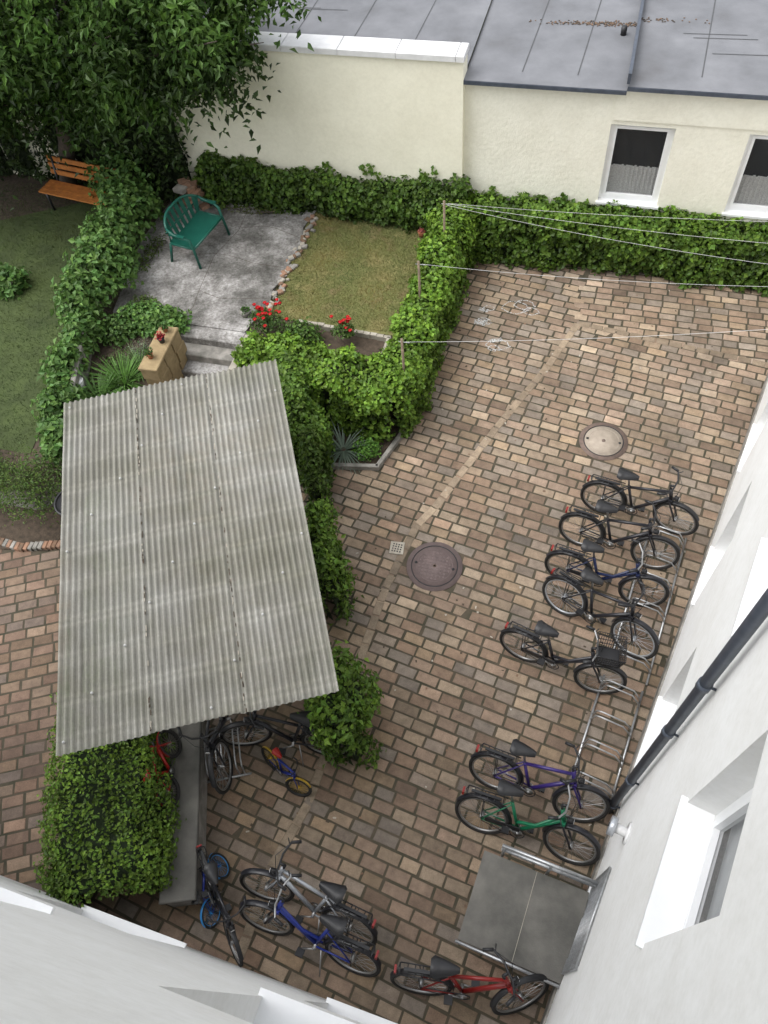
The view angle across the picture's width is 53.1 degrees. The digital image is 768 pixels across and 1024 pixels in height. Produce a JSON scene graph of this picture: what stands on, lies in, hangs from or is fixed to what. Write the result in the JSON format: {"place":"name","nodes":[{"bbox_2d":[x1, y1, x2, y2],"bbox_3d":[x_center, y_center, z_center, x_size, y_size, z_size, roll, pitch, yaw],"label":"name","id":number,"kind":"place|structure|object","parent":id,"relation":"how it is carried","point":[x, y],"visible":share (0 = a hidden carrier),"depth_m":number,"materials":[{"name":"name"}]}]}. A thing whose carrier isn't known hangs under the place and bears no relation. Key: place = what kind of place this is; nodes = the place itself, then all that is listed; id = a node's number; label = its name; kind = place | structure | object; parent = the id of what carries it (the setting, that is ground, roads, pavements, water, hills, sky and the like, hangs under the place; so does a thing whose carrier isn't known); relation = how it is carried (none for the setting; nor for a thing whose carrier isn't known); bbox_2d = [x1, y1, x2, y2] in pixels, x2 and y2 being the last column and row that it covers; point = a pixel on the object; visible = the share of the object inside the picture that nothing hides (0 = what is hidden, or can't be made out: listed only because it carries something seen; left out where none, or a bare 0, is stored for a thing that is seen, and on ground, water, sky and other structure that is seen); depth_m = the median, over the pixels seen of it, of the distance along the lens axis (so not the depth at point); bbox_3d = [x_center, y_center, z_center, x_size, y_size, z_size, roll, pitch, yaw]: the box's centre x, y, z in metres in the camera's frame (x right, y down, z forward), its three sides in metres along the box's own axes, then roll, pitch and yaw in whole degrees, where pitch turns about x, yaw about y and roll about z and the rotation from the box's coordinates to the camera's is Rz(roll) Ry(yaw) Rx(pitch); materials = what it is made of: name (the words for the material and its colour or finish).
{"place":"outdoors","nodes":[
{"label":"outdoors","id":0,"kind":"place"},
{"bbox_2d":[0,182,168,460],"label":"shaded lawn","id":1,"kind":"structure","parent":0,"point":[30,441],"depth_m":14.31,"materials":[{"name":"green plant"}]},
{"bbox_2d":[0,261,31,300],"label":"raspberry bush","id":2,"kind":"object","parent":1,"relation":"on","point":[11,279],"visible":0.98,"depth_m":14.51,"materials":[{"name":"green plant"}]},
{"bbox_2d":[38,154,117,210],"bbox_3d":[-6.123,-6.529,15.569,1.750,0.926,0.610,17,60,16],"label":"orange wooden bench","id":3,"kind":"object","parent":1,"relation":"on","point":[59,188],"visible":0.61,"depth_m":15.57,"materials":[{"name":"brown wood"}]},
{"bbox_2d":[49,267,117,324],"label":"raspberry bush","id":4,"kind":"object","parent":1,"relation":"on","point":[80,294],"visible":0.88,"depth_m":13.45,"materials":[{"name":"green plant"}]},
{"bbox_2d":[0,101,197,203],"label":"dark shrubbery","id":5,"kind":"object","parent":1,"relation":"on","point":[168,177],"visible":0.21,"depth_m":15.51,"materials":[{"name":"green plant"}]},
{"bbox_2d":[68,198,150,266],"bbox_3d":[-5.174,-5.273,14.428,1.312,1.076,1.429,10,58,11],"label":"raspberry bush","id":6,"kind":"object","parent":1,"relation":"on","point":[125,228],"visible":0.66,"depth_m":14.27,"materials":[{"name":"green plant"}]},
{"bbox_2d":[84,142,160,206],"bbox_3d":[-5.268,-6.725,15.243,1.594,1.245,1.171,10,58,11],"label":"raspberry bush","id":7,"kind":"object","parent":1,"relation":"on","point":[100,175],"visible":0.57,"depth_m":15.07,"materials":[{"name":"green plant"}]},
{"bbox_2d":[91,167,164,233],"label":"raspberry bush","id":8,"kind":"object","parent":1,"relation":"on","point":[118,195],"visible":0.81,"depth_m":14.71,"materials":[{"name":"green plant"}]},
{"bbox_2d":[0,174,392,509],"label":"soil","id":9,"kind":"structure","parent":0,"point":[365,346],"depth_m":13.62,"materials":[{"name":"soil"}]},
{"bbox_2d":[0,442,61,526],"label":"garden bush","id":10,"kind":"object","parent":9,"relation":"on","point":[25,480],"visible":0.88,"depth_m":11.68,"materials":[{"name":"green plant"}]},
{"bbox_2d":[33,415,62,473],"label":"raspberry bush","id":11,"kind":"object","parent":9,"relation":"on","point":[51,438],"visible":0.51,"depth_m":11.81,"materials":[{"name":"green plant"}]},
{"bbox_2d":[30,372,94,434],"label":"raspberry bush","id":12,"kind":"object","parent":9,"relation":"on","point":[55,397],"visible":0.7,"depth_m":12.28,"materials":[{"name":"green plant"}]},
{"bbox_2d":[36,333,90,386],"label":"raspberry bush","id":13,"kind":"object","parent":9,"relation":"on","point":[64,357],"visible":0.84,"depth_m":12.78,"materials":[{"name":"green plant"}]},
{"bbox_2d":[53,304,106,356],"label":"raspberry bush","id":14,"kind":"object","parent":9,"relation":"on","point":[86,323],"visible":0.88,"depth_m":13.24,"materials":[{"name":"green plant"}]},
{"bbox_2d":[70,331,91,391],"bbox_3d":[-5.179,-2.500,13.174,0.090,0.420,1.500,-7,57,1],"label":"concrete slab edging","id":15,"kind":"object","parent":9,"relation":"on","point":[75,379],"visible":0.27,"depth_m":13.06,"materials":[{"name":"grey concrete"}]},
{"bbox_2d":[62,226,143,303],"bbox_3d":[-5.146,-4.580,13.945,1.434,1.135,1.355,10,58,11],"label":"raspberry bush","id":16,"kind":"object","parent":9,"relation":"on","point":[106,264],"visible":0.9,"depth_m":13.78,"materials":[{"name":"green plant"}]},
{"bbox_2d":[82,367,126,398],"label":"daylily plant","id":17,"kind":"object","parent":9,"relation":"on","point":[89,385],"visible":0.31,"depth_m":12.94,"materials":[{"name":"green plant"}]},
{"bbox_2d":[86,346,140,397],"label":"bed groundcover","id":18,"kind":"object","parent":9,"relation":"on","point":[117,385],"visible":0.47,"depth_m":13.17,"materials":[{"name":"green plant"}]},
{"bbox_2d":[85,347,143,395],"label":"daylily plant","id":19,"kind":"object","parent":9,"relation":"on","point":[125,373],"visible":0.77,"depth_m":13.06,"materials":[{"name":"green plant"}]},
{"bbox_2d":[96,312,139,346],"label":"geranium plant","id":20,"kind":"object","parent":9,"relation":"on","point":[116,334],"visible":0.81,"depth_m":13.59,"materials":[{"name":"green plant"}]},
{"bbox_2d":[108,338,148,383],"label":"daylily plant","id":21,"kind":"object","parent":9,"relation":"on","point":[141,357],"visible":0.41,"depth_m":13.22,"materials":[{"name":"green plant"}]},
{"bbox_2d":[127,337,149,362],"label":"catmint plant","id":22,"kind":"object","parent":9,"relation":"on","point":[144,345],"visible":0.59,"depth_m":13.34,"materials":[{"name":"green plant"}]},
{"bbox_2d":[108,298,192,338],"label":"geranium plant","id":23,"kind":"object","parent":9,"relation":"on","point":[146,317],"visible":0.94,"depth_m":13.60,"materials":[{"name":"green plant"}]},
{"bbox_2d":[0,0,321,213],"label":"cherry tree","id":24,"kind":"object","parent":9,"relation":"on","point":[96,71],"visible":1,"depth_m":12.40,"materials":[{"name":"green plant"}]},
{"bbox_2d":[113,200,315,332],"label":"concrete patio","id":25,"kind":"structure","parent":9,"relation":"on","point":[234,284],"depth_m":14.58,"materials":[{"name":"grey concrete"}]},
{"bbox_2d":[134,230,167,273],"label":"patio weeds","id":26,"kind":"object","parent":25,"relation":"on","point":[146,260],"visible":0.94,"depth_m":14.86,"materials":[{"name":"green plant"}]},
{"bbox_2d":[173,176,209,210],"bbox_3d":[-3.860,-6.365,15.432,0.603,0.615,0.599,-10,57,-2],"label":"stone pile","id":27,"kind":"object","parent":25,"relation":"on","point":[183,186],"visible":0.61,"depth_m":15.28,"materials":[{"name":"stone"}]},
{"bbox_2d":[163,194,230,268],"bbox_3d":[-3.594,-5.383,14.566,0.721,0.912,1.165,19,61,17],"label":"green plastic garden bench","id":28,"kind":"object","parent":25,"relation":"on","point":[195,231],"visible":1,"depth_m":14.56,"materials":[{"name":"green plastic"}]},
{"bbox_2d":[210,204,288,217],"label":"patio weeds","id":29,"kind":"object","parent":25,"relation":"on","point":[257,211],"visible":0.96,"depth_m":15.40,"materials":[{"name":"green plant"}]},
{"bbox_2d":[244,298,287,336],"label":"rose bush","id":30,"kind":"object","parent":9,"relation":"on","point":[268,324],"visible":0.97,"depth_m":13.13,"materials":[{"name":"green plant"}]},
{"bbox_2d":[279,316,325,345],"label":"garden bush","id":31,"kind":"object","parent":9,"relation":"on","point":[299,327],"visible":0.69,"depth_m":13.13,"materials":[{"name":"green plant"}]},
{"bbox_2d":[329,315,357,338],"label":"rose bush","id":32,"kind":"object","parent":9,"relation":"on","point":[344,330],"visible":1,"depth_m":12.99,"materials":[{"name":"green plant"}]},
{"bbox_2d":[299,319,390,353],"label":"flower bed kerb","id":33,"kind":"structure","parent":9,"relation":"on","point":[367,334],"depth_m":13.29,"materials":[{"name":"concrete"}]},
{"bbox_2d":[271,210,426,335],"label":"garden lawn","id":34,"kind":"structure","parent":9,"relation":"on","point":[362,276],"depth_m":14.22,"materials":[{"name":"green plant"}]},
{"bbox_2d":[266,214,317,310],"bbox_3d":[-1.767,-4.641,14.459,0.335,0.069,3.059,10,58,11],"label":"rubble edging","id":35,"kind":"object","parent":34,"relation":"on","point":[312,219],"visible":0.86,"depth_m":14.55,"materials":[{"name":"stone"}]},
{"bbox_2d":[0,406,397,550],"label":"garden bed soil","id":36,"kind":"structure","parent":0,"point":[30,530],"depth_m":12.35,"materials":[{"name":"brown soil"}]},
{"bbox_2d":[138,327,186,384],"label":"sandstone wall","id":37,"kind":"structure","parent":36,"relation":"on","point":[167,362],"depth_m":13.02,"materials":[{"name":"beige stone"}]},
{"bbox_2d":[180,325,252,377],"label":"garden steps","id":38,"kind":"structure","parent":36,"relation":"on","point":[209,350],"depth_m":13.57,"materials":[{"name":"concrete"}]},
{"bbox_2d":[267,350,335,484],"bbox_3d":[-1.347,-1.653,12.381,0.892,1.472,2.116,-13,57,-4],"label":"ivy hedge","id":39,"kind":"object","parent":36,"relation":"on","point":[301,407],"visible":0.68,"depth_m":11.87,"materials":[{"name":"green plant"}]},
{"bbox_2d":[230,327,397,443],"bbox_3d":[-1.129,-2.277,12.840,3.279,1.373,1.306,21,61,17],"label":"ivy hedge","id":40,"kind":"object","parent":36,"relation":"on","point":[343,386],"visible":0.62,"depth_m":12.36,"materials":[{"name":"green plant"}]},
{"bbox_2d":[324,417,377,475],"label":"yucca plant","id":41,"kind":"object","parent":36,"relation":"on","point":[346,453],"visible":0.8,"depth_m":12.59,"materials":[{"name":"green plant"}]},
{"bbox_2d":[351,436,381,460],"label":"shrub","id":42,"kind":"object","parent":36,"relation":"on","point":[365,449],"visible":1,"depth_m":12.41,"materials":[{"name":"green plant"}]},
{"bbox_2d":[363,194,479,438],"bbox_3d":[0.749,-3.671,13.528,1.213,1.556,5.243,10,58,11],"label":"ivy hedge","id":43,"kind":"object","parent":36,"relation":"on","point":[422,327],"visible":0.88,"depth_m":13.01,"materials":[{"name":"green plant"}]},
{"bbox_2d":[0,256,767,1023],"bbox_3d":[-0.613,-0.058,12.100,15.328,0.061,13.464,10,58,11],"label":"courtyard paving","id":44,"kind":"structure","parent":0,"point":[318,777],"depth_m":10.85,"materials":[{"name":"brown brick"}]},
{"bbox_2d":[0,537,59,551],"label":"brick bed edging","id":45,"kind":"object","parent":44,"relation":"on","point":[27,546],"visible":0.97,"depth_m":12.04,"materials":[{"name":"orange brick"}]},
{"bbox_2d":[0,106,88,181],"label":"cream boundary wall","id":46,"kind":"structure","parent":44,"relation":"on","point":[37,157],"depth_m":16.19,"materials":[{"name":"paint"}]},
{"bbox_2d":[53,491,61,515],"bbox_3d":[-4.627,0.062,11.825,0.559,0.870,0.559,10,58,11],"label":"rain barrel","id":47,"kind":"object","parent":44,"relation":"on","point":[57,504],"visible":0.16,"depth_m":11.46,"materials":[{"name":"black plastic"}]},
{"bbox_2d":[32,624,186,906],"bbox_3d":[-3.612,2.014,10.225,1.815,1.377,5.911,-12,57,-3],"label":"clipped hedge","id":48,"kind":"object","parent":44,"relation":"on","point":[111,823],"visible":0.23,"depth_m":8.81,"materials":[{"name":"green plant"}]},
{"bbox_2d":[159,721,208,906],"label":"wall","id":49,"kind":"structure","parent":44,"relation":"on","point":[190,775],"depth_m":9.26,"materials":[{"name":"concrete"}]},
{"bbox_2d":[137,729,181,807],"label":"bicycle","id":50,"kind":"object","parent":49,"relation":"on","point":[161,751],"visible":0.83,"depth_m":9.35,"materials":[{"name":"metal"}]},
{"bbox_2d":[56,359,338,755],"bbox_3d":[-2.354,0.811,10.255,2.970,2.342,4.951,-12,57,-3],"label":"bicycle shelter","id":51,"kind":"object","parent":44,"relation":"on","point":[190,593],"visible":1,"depth_m":9.02,"materials":[{"name":"corrugated fibre cement"},{"name":"metal"}]},
{"bbox_2d":[191,852,229,928],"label":"kids bicycle","id":52,"kind":"object","parent":44,"relation":"on","point":[204,905],"visible":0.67,"depth_m":8.94,"materials":[{"name":"metal"}]},
{"bbox_2d":[177,712,247,794],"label":"bicycle","id":53,"kind":"object","parent":44,"relation":"on","point":[213,742],"visible":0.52,"depth_m":9.52,"materials":[{"name":"metal"}]},
{"bbox_2d":[196,844,249,966],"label":"bicycle","id":54,"kind":"object","parent":44,"relation":"on","point":[209,869],"visible":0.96,"depth_m":8.63,"materials":[{"name":"metal"}]},
{"bbox_2d":[203,725,251,782],"bbox_3d":[-2.113,3.070,9.949,0.663,0.321,0.735,-12,57,-3],"label":"bicycle rack","id":55,"kind":"object","parent":44,"relation":"on","point":[239,775],"visible":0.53,"depth_m":9.85,"materials":[{"name":"metal"}]},
{"bbox_2d":[219,710,347,766],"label":"bicycle","id":56,"kind":"object","parent":44,"relation":"on","point":[301,718],"visible":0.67,"depth_m":9.65,"materials":[{"name":"metal"}]},
{"bbox_2d":[261,746,311,796],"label":"kids bicycle","id":57,"kind":"object","parent":44,"relation":"on","point":[274,753],"visible":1,"depth_m":9.65,"materials":[{"name":"metal"}]},
{"bbox_2d":[239,837,377,946],"bbox_3d":[-0.811,4.289,8.616,1.692,1.060,0.759,27,63,21],"label":"bicycle","id":58,"kind":"object","parent":44,"relation":"on","point":[334,895],"visible":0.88,"depth_m":8.55,"materials":[{"name":"metal"}]},
{"bbox_2d":[239,870,380,976],"bbox_3d":[-0.792,4.551,8.436,1.697,1.068,0.732,26,63,20],"label":"bicycle","id":59,"kind":"object","parent":44,"relation":"on","point":[334,925],"visible":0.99,"depth_m":8.43,"materials":[{"name":"metal"}]},
{"bbox_2d":[293,419,336,505],"bbox_3d":[-1.080,-0.641,11.604,0.596,1.449,1.092,-4,57,3],"label":"climbing hornbeam","id":60,"kind":"object","parent":44,"relation":"on","point":[315,474],"visible":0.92,"depth_m":11.29,"materials":[{"name":"green plant"}]},
{"bbox_2d":[304,497,363,625],"bbox_3d":[-0.858,0.675,10.620,0.906,1.613,1.491,-15,57,-5],"label":"climbing hornbeam","id":61,"kind":"object","parent":44,"relation":"on","point":[333,574],"visible":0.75,"depth_m":10.22,"materials":[{"name":"green plant"}]},
{"bbox_2d":[297,639,386,770],"bbox_3d":[-0.560,2.359,9.425,1.088,1.718,1.328,-5,57,1],"label":"climbing hornbeam","id":62,"kind":"object","parent":44,"relation":"on","point":[335,714],"visible":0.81,"depth_m":9.09,"materials":[{"name":"green plant"}]},
{"bbox_2d":[329,431,404,470],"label":"corner bed kerb","id":63,"kind":"structure","parent":44,"relation":"on","point":[377,466],"depth_m":12.44,"materials":[{"name":"concrete"}]},
{"bbox_2d":[389,541,404,554],"bbox_3d":[0.197,0.546,11.604,0.210,0.034,0.210,5,58,8],"label":"drain grate","id":64,"kind":"object","parent":44,"relation":"on","point":[396,547],"visible":1,"depth_m":11.59,"materials":[{"name":"metal"}]},
{"bbox_2d":[407,542,462,590],"bbox_3d":[0.749,0.809,11.398,0.830,0.059,0.830,10,58,11],"label":"manhole cover","id":65,"kind":"object","parent":44,"relation":"on","point":[434,566],"visible":1,"depth_m":11.37,"materials":[{"name":"brown metal"}]},
{"bbox_2d":[390,943,548,1015],"bbox_3d":[0.910,4.862,8.072,1.659,1.150,0.653,10,58,11],"label":"bicycle","id":66,"kind":"object","parent":44,"relation":"on","point":[441,970],"visible":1,"depth_m":8.01,"materials":[{"name":"metal"}]},
{"bbox_2d":[246,282,712,989],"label":"courtyard litter","id":67,"kind":"object","parent":44,"relation":"on","point":[520,586],"visible":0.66,"depth_m":11.21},
{"bbox_2d":[474,300,539,350],"bbox_3d":[2.297,-3.454,14.037,1.236,0.001,1.174,-16,57,-6],"label":"chalk drawing","id":68,"kind":"object","parent":44,"relation":"on","point":[482,309],"visible":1,"depth_m":14.13,"materials":[{"name":"white"}]},
{"bbox_2d":[455,844,598,987],"bbox_3d":[1.556,4.396,8.360,1.300,1.020,1.043,16,60,15],"label":"cellar hatch","id":69,"kind":"object","parent":44,"relation":"on","point":[524,917],"visible":0.78,"depth_m":8.30,"materials":[{"name":"metal"}]},
{"bbox_2d":[455,778,600,865],"bbox_3d":[1.697,3.485,8.961,1.724,1.122,0.737,10,58,11],"label":"bicycle","id":70,"kind":"object","parent":44,"relation":"on","point":[508,788],"visible":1,"depth_m":8.94,"materials":[{"name":"metal"}]},
{"bbox_2d":[469,739,610,822],"bbox_3d":[1.867,3.113,9.163,1.720,1.146,0.677,10,58,11],"label":"bicycle","id":71,"kind":"object","parent":44,"relation":"on","point":[518,748],"visible":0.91,"depth_m":9.14,"materials":[{"name":"metal"}]},
{"bbox_2d":[499,620,627,693],"bbox_3d":[2.312,1.848,9.909,1.697,1.127,0.579,10,58,11],"label":"bicycle","id":72,"kind":"object","parent":44,"relation":"on","point":[608,658],"visible":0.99,"depth_m":9.87,"materials":[{"name":"metal"}]},
{"bbox_2d":[542,567,659,659],"bbox_3d":[2.979,1.204,10.317,1.729,1.116,0.609,28,63,21],"label":"bicycle","id":73,"kind":"object","parent":44,"relation":"on","point":[589,574],"visible":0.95,"depth_m":10.28,"materials":[{"name":"metal"}]},
{"bbox_2d":[579,422,627,460],"bbox_3d":[3.547,-1.139,12.431,0.770,0.059,0.770,10,58,11],"label":"manhole cover","id":74,"kind":"object","parent":44,"relation":"on","point":[603,441],"visible":1,"depth_m":12.40,"materials":[{"name":"metal"}]},
{"bbox_2d":[566,674,643,798],"bbox_3d":[2.819,2.832,9.677,0.551,0.321,1.683,19,60,16],"label":"bicycle rack","id":75,"kind":"object","parent":44,"relation":"on","point":[627,743],"visible":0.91,"depth_m":9.72,"materials":[{"name":"metal"}]},
{"bbox_2d":[544,538,669,606],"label":"bicycle","id":76,"kind":"object","parent":44,"relation":"on","point":[588,545],"visible":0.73,"depth_m":10.53,"materials":[{"name":"metal"}]},
{"bbox_2d":[558,499,680,569],"bbox_3d":[3.352,0.265,10.881,1.715,1.101,0.588,10,58,11],"label":"bicycle","id":77,"kind":"object","parent":44,"relation":"on","point":[603,506],"visible":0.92,"depth_m":10.88,"materials":[{"name":"metal"}]},
{"bbox_2d":[580,466,699,535],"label":"bicycle","id":78,"kind":"object","parent":44,"relation":"on","point":[628,475],"visible":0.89,"depth_m":11.14,"materials":[{"name":"metal"}]},
{"bbox_2d":[613,526,686,685],"bbox_3d":[3.716,1.165,10.691,0.551,0.321,2.466,18,60,16],"label":"bicycle rack","id":79,"kind":"object","parent":44,"relation":"on","point":[666,610],"visible":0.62,"depth_m":10.69,"materials":[{"name":"metal"}]},
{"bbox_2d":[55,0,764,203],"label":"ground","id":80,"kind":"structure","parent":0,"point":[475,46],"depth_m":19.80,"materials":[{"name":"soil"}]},
{"bbox_2d":[0,875,396,1023],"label":"white stairwell building","id":81,"kind":"structure","parent":80,"relation":"on","point":[62,962],"depth_m":3.76,"materials":[{"name":"paint"}]},
{"bbox_2d":[0,887,396,1023],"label":"windows","id":82,"kind":"structure","parent":81,"relation":"in","point":[274,1008],"depth_m":5.42,"materials":[{"name":"white glass"}]},
{"bbox_2d":[135,43,467,193],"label":"wall","id":83,"kind":"structure","parent":80,"relation":"on","point":[344,116],"depth_m":13.71,"materials":[{"name":"beige paint"}]},
{"bbox_2d":[131,31,468,62],"bbox_3d":[-1.622,-7.958,13.025,6.132,0.100,0.442,10,58,11],"label":"coping","id":84,"kind":"object","parent":83,"relation":"on","point":[441,51],"visible":0.62,"depth_m":12.68,"materials":[{"name":"white paint"}]},
{"bbox_2d":[192,150,472,233],"bbox_3d":[-1.072,-6.271,14.939,5.695,1.182,1.079,10,58,11],"label":"wall ivy","id":85,"kind":"object","parent":83,"relation":"attached to","point":[405,204],"depth_m":14.77,"materials":[{"name":"green plant"}]},
{"bbox_2d":[233,154,767,227],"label":"wall ivy tendrils","id":86,"kind":"object","parent":83,"relation":"attached to","point":[424,177],"depth_m":14.25,"materials":[{"name":"green plant"}]},
{"bbox_2d":[464,85,767,228],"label":"walls","id":87,"kind":"structure","parent":80,"relation":"on","point":[550,144],"depth_m":13.21,"materials":[{"name":"beige paint"}]},
{"bbox_2d":[55,0,767,100],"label":"felt roof","id":88,"kind":"structure","parent":87,"relation":"on","point":[654,55],"depth_m":12.90,"materials":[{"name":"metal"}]},
{"bbox_2d":[250,0,767,76],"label":"roof seams","id":89,"kind":"object","parent":88,"relation":"on","point":[588,39],"visible":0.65,"depth_m":12.96,"materials":[{"name":"grey metal"}]},
{"bbox_2d":[529,17,709,35],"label":"roof leaf litter","id":90,"kind":"object","parent":88,"relation":"on","point":[624,30],"visible":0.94,"depth_m":13.14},
{"bbox_2d":[468,190,767,296],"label":"wall ivy","id":91,"kind":"object","parent":87,"relation":"attached to","point":[507,241],"depth_m":13.97,"materials":[{"name":"green plant"}]},
{"bbox_2d":[595,124,767,219],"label":"windows","id":92,"kind":"structure","parent":87,"relation":"attached to","point":[635,163],"depth_m":13.44,"materials":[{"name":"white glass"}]},
{"bbox_2d":[613,91,767,130],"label":"wall band","id":93,"kind":"object","parent":87,"relation":"attached to","point":[735,113],"depth_m":12.23,"materials":[{"name":"beige paint"}]},
{"bbox_2d":[545,383,767,1023],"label":"walls","id":94,"kind":"structure","parent":80,"relation":"on","point":[712,758],"depth_m":5.22,"materials":[{"name":"white paint"}]},
{"bbox_2d":[399,200,767,371],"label":"clothes line","id":95,"kind":"object","parent":94,"relation":"attached to","point":[418,264],"visible":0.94,"depth_m":12.35,"materials":[{"name":"grey metal"}]},
{"bbox_2d":[606,815,632,844],"bbox_3d":[2.288,3.095,7.507,0.200,0.220,0.220,22,61,18],"label":"flue vent","id":96,"kind":"object","parent":94,"relation":"attached to","point":[614,826],"visible":1,"depth_m":7.46,"materials":[{"name":"white paint"}]},
{"bbox_2d":[540,373,767,1023],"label":"plinth","id":97,"kind":"structure","parent":94,"relation":"attached to","point":[593,877],"depth_m":10.22,"materials":[{"name":"concrete"}]},
{"bbox_2d":[570,423,767,967],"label":"windows","id":98,"kind":"structure","parent":94,"relation":"attached to","point":[672,890],"depth_m":4.97,"materials":[{"name":"white glass"}]},
{"bbox_2d":[561,866,610,974],"bbox_3d":[2.062,4.209,7.882,0.028,1.107,0.999,22,61,18],"label":"window grille","id":99,"kind":"object","parent":98,"relation":"attached to","point":[588,919],"depth_m":7.67,"materials":[{"name":"metal"}]},
{"bbox_2d":[608,588,767,813],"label":"downpipe","id":100,"kind":"object","parent":94,"relation":"attached to","point":[751,623],"visible":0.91,"depth_m":5.81,"materials":[{"name":"metal"}]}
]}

